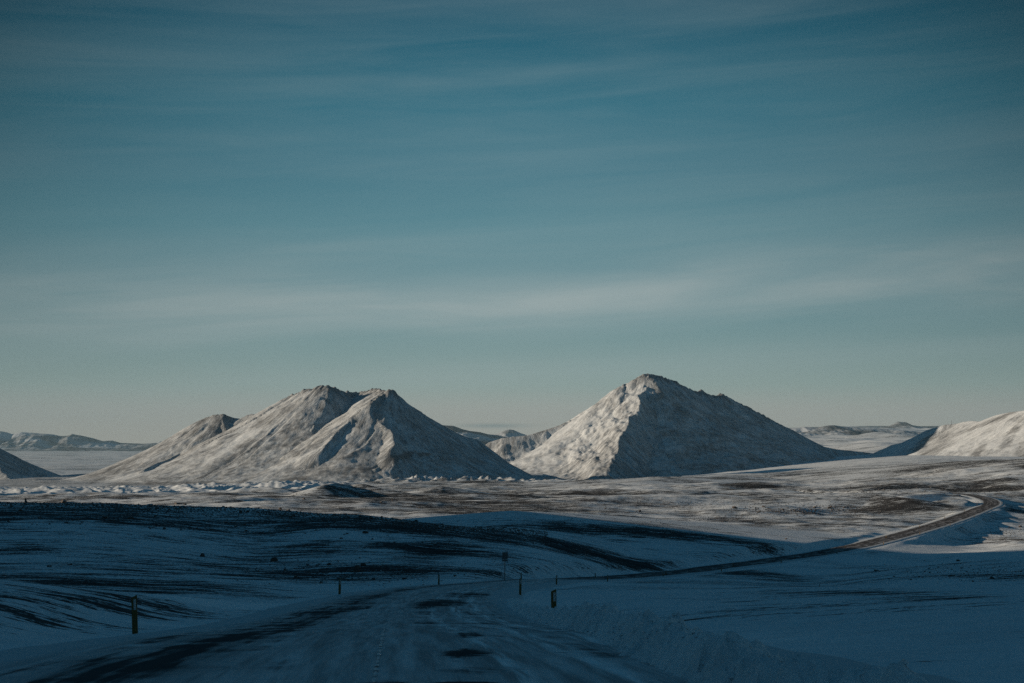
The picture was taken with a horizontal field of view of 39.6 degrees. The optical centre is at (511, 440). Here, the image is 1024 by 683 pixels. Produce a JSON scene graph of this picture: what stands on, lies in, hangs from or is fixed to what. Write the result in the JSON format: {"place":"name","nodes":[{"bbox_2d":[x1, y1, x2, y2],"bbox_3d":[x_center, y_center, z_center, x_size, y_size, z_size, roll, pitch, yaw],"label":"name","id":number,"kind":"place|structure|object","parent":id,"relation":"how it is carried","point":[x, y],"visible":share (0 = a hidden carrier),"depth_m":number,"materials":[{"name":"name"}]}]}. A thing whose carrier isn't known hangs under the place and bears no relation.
{"place":"outdoors","nodes":[
{"label":"outdoors","id":0,"kind":"place"},
{"bbox_2d":[0,449,58,479],"bbox_3d":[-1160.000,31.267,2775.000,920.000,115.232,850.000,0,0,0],"label":"mountain","id":1,"kind":"structure","parent":0,"point":[12,466],"depth_m":2679.22,"materials":[{"name":"white snow"}]},
{"bbox_2d":[0,431,157,450],"bbox_3d":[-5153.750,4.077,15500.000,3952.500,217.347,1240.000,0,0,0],"label":"mountain","id":2,"kind":"structure","parent":0,"point":[23,441],"depth_m":15226.53,"materials":[{"name":"white snow"}]},
{"bbox_2d":[0,385,545,487],"bbox_3d":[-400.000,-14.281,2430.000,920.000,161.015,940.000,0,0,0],"label":"mountain","id":3,"kind":"structure","parent":0,"point":[324,433],"depth_m":2254.21,"materials":[{"name":"white snow"}]},
{"bbox_2d":[443,425,507,444],"bbox_3d":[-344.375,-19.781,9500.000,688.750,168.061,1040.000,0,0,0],"label":"mountain","id":4,"kind":"structure","parent":0,"point":[484,438],"depth_m":9415.24,"materials":[{"name":"white snow"}]},
{"bbox_2d":[0,492,1003,682],"bbox_3d":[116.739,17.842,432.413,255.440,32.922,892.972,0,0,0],"label":"road","id":5,"kind":"structure","parent":0,"point":[466,632],"depth_m":16.70,"materials":[{"name":"white snow"}]},
{"bbox_2d":[338,578,340,593],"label":"marker post","id":6,"kind":"object","parent":5,"relation":"on","point":[339,590],"visible":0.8,"depth_m":79.98,"materials":[{"name":"yellow plastic"}]},
{"bbox_2d":[502,552,507,580],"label":"road sign","id":7,"kind":"object","parent":5,"relation":"on","point":[504,555],"visible":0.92,"depth_m":149.93,"materials":[{"name":"black metal"}]},
{"bbox_2d":[519,578,521,594],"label":"marker post","id":8,"kind":"object","parent":5,"relation":"on","point":[520,583],"visible":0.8,"depth_m":81.98,"materials":[{"name":"yellow plastic"}]},
{"bbox_2d":[551,589,556,607],"bbox_3d":[1.207,4.914,41.002,0.155,1.271,0.042,-1,-1,-3],"label":"marker post","id":9,"kind":"object","parent":5,"relation":"on","point":[553,599],"visible":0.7,"depth_m":40.99,"materials":[{"name":"yellow plastic"}]},
{"bbox_2d":[506,599,928,682],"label":"snow bank","id":10,"kind":"structure","parent":5,"relation":"on","point":[689,654],"depth_m":11.62,"materials":[{"name":"white snow"}]},
{"bbox_2d":[494,598,908,682],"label":"snow clods","id":11,"kind":"object","parent":10,"relation":"on","point":[731,675],"visible":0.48,"depth_m":14.10,"materials":[{"name":"white snow"}]},
{"bbox_2d":[492,430,526,436],"bbox_3d":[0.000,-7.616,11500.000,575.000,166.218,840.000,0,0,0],"label":"mountain","id":12,"kind":"structure","parent":0,"point":[509,433],"depth_m":11446.11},
{"bbox_2d":[0,428,1023,682],"bbox_3d":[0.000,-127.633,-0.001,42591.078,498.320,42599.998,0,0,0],"label":"ground","id":13,"kind":"structure","parent":0,"point":[964,628],"depth_m":252.25,"materials":[{"name":"snow"},{"name":"white snow"}]},
{"bbox_2d":[131,595,137,633],"bbox_3d":[-9.017,4.333,33.993,0.136,1.297,0.042,-1,1,3],"label":"marker post","id":14,"kind":"object","parent":13,"relation":"on","point":[134,615],"visible":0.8,"depth_m":33.98,"materials":[{"name":"yellow plastic"}]},
{"bbox_2d":[270,557,277,561],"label":"boulder","id":15,"kind":"object","parent":13,"relation":"on","point":[274,559],"visible":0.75,"depth_m":209.65,"materials":[{"name":"black stone"}]},
{"bbox_2d":[353,565,360,572],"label":"boulder","id":16,"kind":"object","parent":13,"relation":"on","point":[356,568],"visible":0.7,"depth_m":182.62,"materials":[{"name":"black stone"}]},
{"bbox_2d":[0,476,1023,590],"bbox_3d":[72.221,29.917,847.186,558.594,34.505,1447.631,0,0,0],"label":"rubble","id":17,"kind":"object","parent":13,"relation":"on","point":[339,516],"visible":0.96,"depth_m":289.14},
{"bbox_2d":[0,0,1023,443],"label":"sky","id":18,"kind":"structure","parent":0,"point":[494,216],"materials":[{"name":"blue"}]},
{"bbox_2d":[486,373,872,479],"bbox_3d":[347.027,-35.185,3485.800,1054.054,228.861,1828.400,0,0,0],"label":"mountain","id":19,"kind":"structure","parent":0,"point":[646,425],"depth_m":2990.23,"materials":[{"name":"white snow"}]},
{"bbox_2d":[790,425,921,436],"bbox_3d":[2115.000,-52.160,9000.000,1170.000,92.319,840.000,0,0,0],"label":"mountain","id":20,"kind":"structure","parent":0,"point":[824,430],"depth_m":8895.23,"materials":[{"name":"white snow"}]},
{"bbox_2d":[789,426,938,428],"bbox_3d":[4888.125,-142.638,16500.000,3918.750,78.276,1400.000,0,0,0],"label":"mountain","id":21,"kind":"structure","parent":0,"point":[876,427],"depth_m":16406.14,"materials":[{"name":"grey stone"}]},
{"bbox_2d":[878,422,928,428],"bbox_3d":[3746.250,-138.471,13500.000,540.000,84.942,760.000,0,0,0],"label":"mountain","id":22,"kind":"structure","parent":0,"point":[900,425],"depth_m":13354.94,"materials":[{"name":"white snow"}]},
{"bbox_2d":[787,411,1023,464],"bbox_3d":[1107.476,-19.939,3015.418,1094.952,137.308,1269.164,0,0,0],"label":"mountain","id":23,"kind":"structure","parent":0,"point":[1000,434],"depth_m":2801.17,"materials":[{"name":"white snow"}]}
]}

